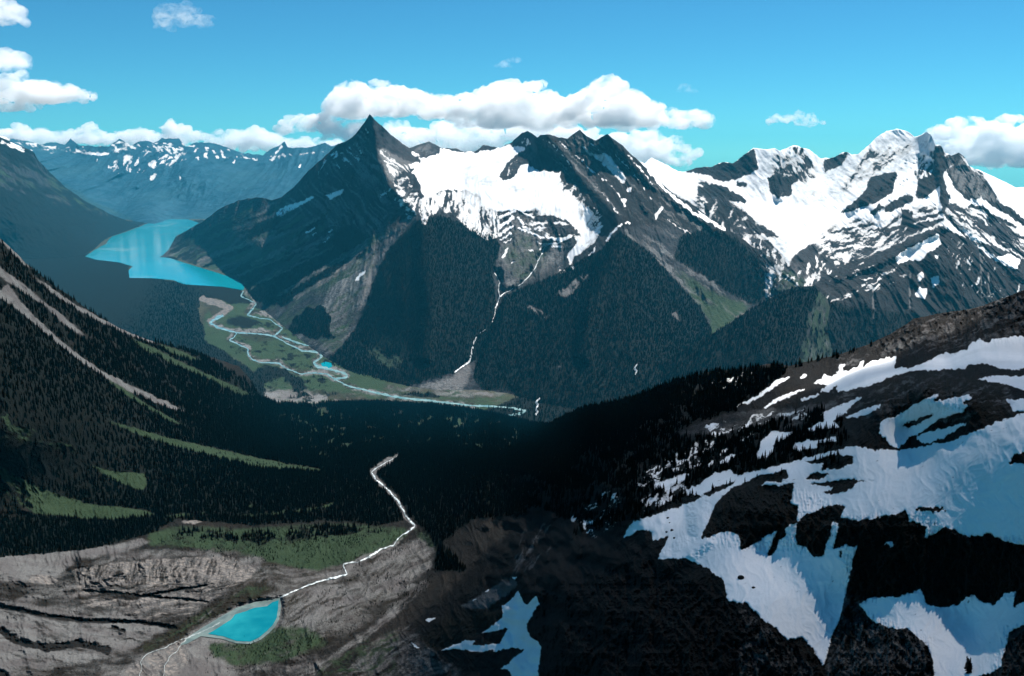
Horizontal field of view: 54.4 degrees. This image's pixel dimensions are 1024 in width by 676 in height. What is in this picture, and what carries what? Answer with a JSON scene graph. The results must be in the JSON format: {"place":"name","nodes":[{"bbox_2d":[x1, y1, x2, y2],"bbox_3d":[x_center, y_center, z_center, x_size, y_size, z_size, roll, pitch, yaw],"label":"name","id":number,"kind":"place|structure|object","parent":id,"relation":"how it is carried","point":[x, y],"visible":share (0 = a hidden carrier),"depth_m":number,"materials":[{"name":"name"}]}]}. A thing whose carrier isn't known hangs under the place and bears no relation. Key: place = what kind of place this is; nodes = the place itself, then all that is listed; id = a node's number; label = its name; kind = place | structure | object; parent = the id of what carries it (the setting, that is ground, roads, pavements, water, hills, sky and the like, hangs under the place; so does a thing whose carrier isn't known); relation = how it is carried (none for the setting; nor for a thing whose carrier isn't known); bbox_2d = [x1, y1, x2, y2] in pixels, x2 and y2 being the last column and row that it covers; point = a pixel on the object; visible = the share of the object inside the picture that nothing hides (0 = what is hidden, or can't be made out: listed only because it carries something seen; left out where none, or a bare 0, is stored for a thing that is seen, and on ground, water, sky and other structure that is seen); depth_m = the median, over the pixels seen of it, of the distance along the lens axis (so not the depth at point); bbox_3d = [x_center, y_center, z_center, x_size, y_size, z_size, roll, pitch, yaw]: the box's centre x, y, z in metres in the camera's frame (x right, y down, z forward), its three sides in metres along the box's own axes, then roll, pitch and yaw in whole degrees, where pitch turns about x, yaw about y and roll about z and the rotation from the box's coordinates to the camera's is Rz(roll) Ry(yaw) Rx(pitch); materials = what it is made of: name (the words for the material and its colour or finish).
{"place":"outdoors","nodes":[
{"label":"outdoors","id":0,"kind":"place"},
{"bbox_2d":[0,137,139,258],"bbox_3d":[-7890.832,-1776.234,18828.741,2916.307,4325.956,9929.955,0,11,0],"label":"mountain","id":1,"kind":"structure","parent":0,"point":[45,213],"depth_m":16279.29,"materials":[{"name":"blue stone"}]},
{"bbox_2d":[85,219,244,289],"bbox_3d":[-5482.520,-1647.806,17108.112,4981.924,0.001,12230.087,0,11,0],"label":"lake","id":2,"kind":"structure","parent":0,"point":[141,249],"depth_m":14718.60,"materials":[{"name":"liquid"}]},
{"bbox_2d":[0,135,338,223],"bbox_3d":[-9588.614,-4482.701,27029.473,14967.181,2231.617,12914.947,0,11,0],"label":"mountain","id":3,"kind":"structure","parent":0,"point":[161,180],"depth_m":26969.83,"materials":[{"name":"blue stone"}]},
{"bbox_2d":[163,636,189,675],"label":"stream","id":4,"kind":"structure","parent":0,"point":[173,653],"depth_m":734.90,"materials":[{"name":"grey liquid"}]},
{"bbox_2d":[139,622,219,675],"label":"stream","id":5,"kind":"structure","parent":0,"point":[173,643],"depth_m":763.63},
{"bbox_2d":[181,598,280,644],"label":"shore","id":6,"kind":"structure","parent":0,"point":[225,618],"depth_m":805.46,"materials":[{"name":"grey gravel"}]},
{"bbox_2d":[240,291,282,335],"bbox_3d":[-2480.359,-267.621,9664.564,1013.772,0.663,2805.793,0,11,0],"label":"river","id":7,"kind":"structure","parent":0,"point":[279,331],"depth_m":9304.72,"materials":[{"name":"liquid"}]},
{"bbox_2d":[237,332,347,380],"bbox_3d":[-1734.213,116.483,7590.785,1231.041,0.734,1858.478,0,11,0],"label":"river","id":8,"kind":"structure","parent":0,"point":[325,367],"depth_m":7398.16,"materials":[{"name":"liquid"}]},
{"bbox_2d":[282,336,308,345],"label":"river","id":9,"kind":"structure","parent":0,"point":[295,341],"depth_m":8064.90,"materials":[{"name":"liquid"}]},
{"bbox_2d":[22,219,574,422],"bbox_3d":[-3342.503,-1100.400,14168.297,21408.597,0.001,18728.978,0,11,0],"label":"valley floor","id":10,"kind":"structure","parent":0,"point":[108,290],"depth_m":8484.02,"materials":[{"name":"green plant"}]},
{"bbox_2d":[321,362,331,367],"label":"pond","id":11,"kind":"structure","parent":0,"point":[328,364],"depth_m":7190.24,"materials":[{"name":"liquid"}]},
{"bbox_2d":[280,456,414,597],"bbox_3d":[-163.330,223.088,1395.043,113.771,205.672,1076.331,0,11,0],"label":"stream","id":12,"kind":"structure","parent":0,"point":[369,556],"depth_m":1014.62,"materials":[{"name":"liquid"}]},
{"bbox_2d":[209,314,525,415],"bbox_3d":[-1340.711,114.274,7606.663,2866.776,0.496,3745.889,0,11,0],"label":"river","id":13,"kind":"structure","parent":0,"point":[217,317],"depth_m":6348.29,"materials":[{"name":"liquid"}]},
{"bbox_2d":[160,114,766,407],"bbox_3d":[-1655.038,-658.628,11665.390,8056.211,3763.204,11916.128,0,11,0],"label":"mountain","id":14,"kind":"structure","parent":0,"point":[525,198],"depth_m":9011.23,"materials":[{"name":"grey stone"}]},
{"bbox_2d":[455,332,480,371],"bbox_3d":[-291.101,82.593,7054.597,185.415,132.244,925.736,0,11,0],"label":"stream","id":15,"kind":"structure","parent":0,"point":[470,356],"depth_m":7001.61,"materials":[{"name":"white liquid"}]},
{"bbox_2d":[492,272,499,321],"bbox_3d":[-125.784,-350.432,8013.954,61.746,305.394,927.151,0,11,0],"label":"stream","id":16,"kind":"structure","parent":0,"point":[499,296],"depth_m":7954.02,"materials":[{"name":"white liquid"}]},
{"bbox_2d":[0,239,1023,675],"bbox_3d":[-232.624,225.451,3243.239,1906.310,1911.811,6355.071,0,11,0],"label":"terrain","id":17,"kind":"structure","parent":0,"point":[930,407],"depth_m":451.73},
{"bbox_2d":[208,600,278,641],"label":"tarn","id":18,"kind":"structure","parent":17,"relation":"in","point":[252,624],"depth_m":803.32,"materials":[{"name":"liquid"}]},
{"bbox_2d":[0,206,968,674],"bbox_3d":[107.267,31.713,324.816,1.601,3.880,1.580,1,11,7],"label":"conifer","id":19,"kind":"object","parent":17,"relation":"on","point":[412,420],"visible":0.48,"depth_m":1558.16,"materials":[{"name":"green plant"}]},
{"bbox_2d":[965,657,972,673],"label":"conifer","id":20,"kind":"object","parent":17,"relation":"on","point":[969,668],"visible":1,"depth_m":200.97,"materials":[{"name":"green plant"}]},
{"bbox_2d":[0,0,1023,187],"label":"sky","id":21,"kind":"structure","parent":0,"point":[683,85],"materials":[{"name":"blue"}]},
{"bbox_2d":[500,246,544,296],"bbox_3d":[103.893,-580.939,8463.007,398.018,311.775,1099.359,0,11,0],"label":"stream","id":22,"kind":"structure","parent":0,"point":[531,272],"depth_m":8546.87,"materials":[{"name":"white liquid"}]},
{"bbox_2d":[535,398,539,414],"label":"stream","id":23,"kind":"structure","parent":0,"point":[536,401],"depth_m":5907.73,"materials":[{"name":"white liquid"}]},
{"bbox_2d":[665,286,832,382],"bbox_3d":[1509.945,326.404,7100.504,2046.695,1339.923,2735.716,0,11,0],"label":"hill","id":24,"kind":"structure","parent":0,"point":[823,308],"depth_m":6567.52,"materials":[{"name":"green plant"}]},
{"bbox_2d":[641,129,1023,354],"bbox_3d":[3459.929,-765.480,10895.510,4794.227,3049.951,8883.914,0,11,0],"label":"mountain","id":25,"kind":"structure","parent":0,"point":[898,221],"depth_m":9554.42,"materials":[{"name":"white snow"}]},
{"bbox_2d":[976,169,1023,211],"bbox_3d":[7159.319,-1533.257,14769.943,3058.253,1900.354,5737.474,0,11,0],"label":"mountain","id":26,"kind":"structure","parent":0,"point":[1009,194],"depth_m":14663.84,"materials":[{"name":"white snow"}]}
]}

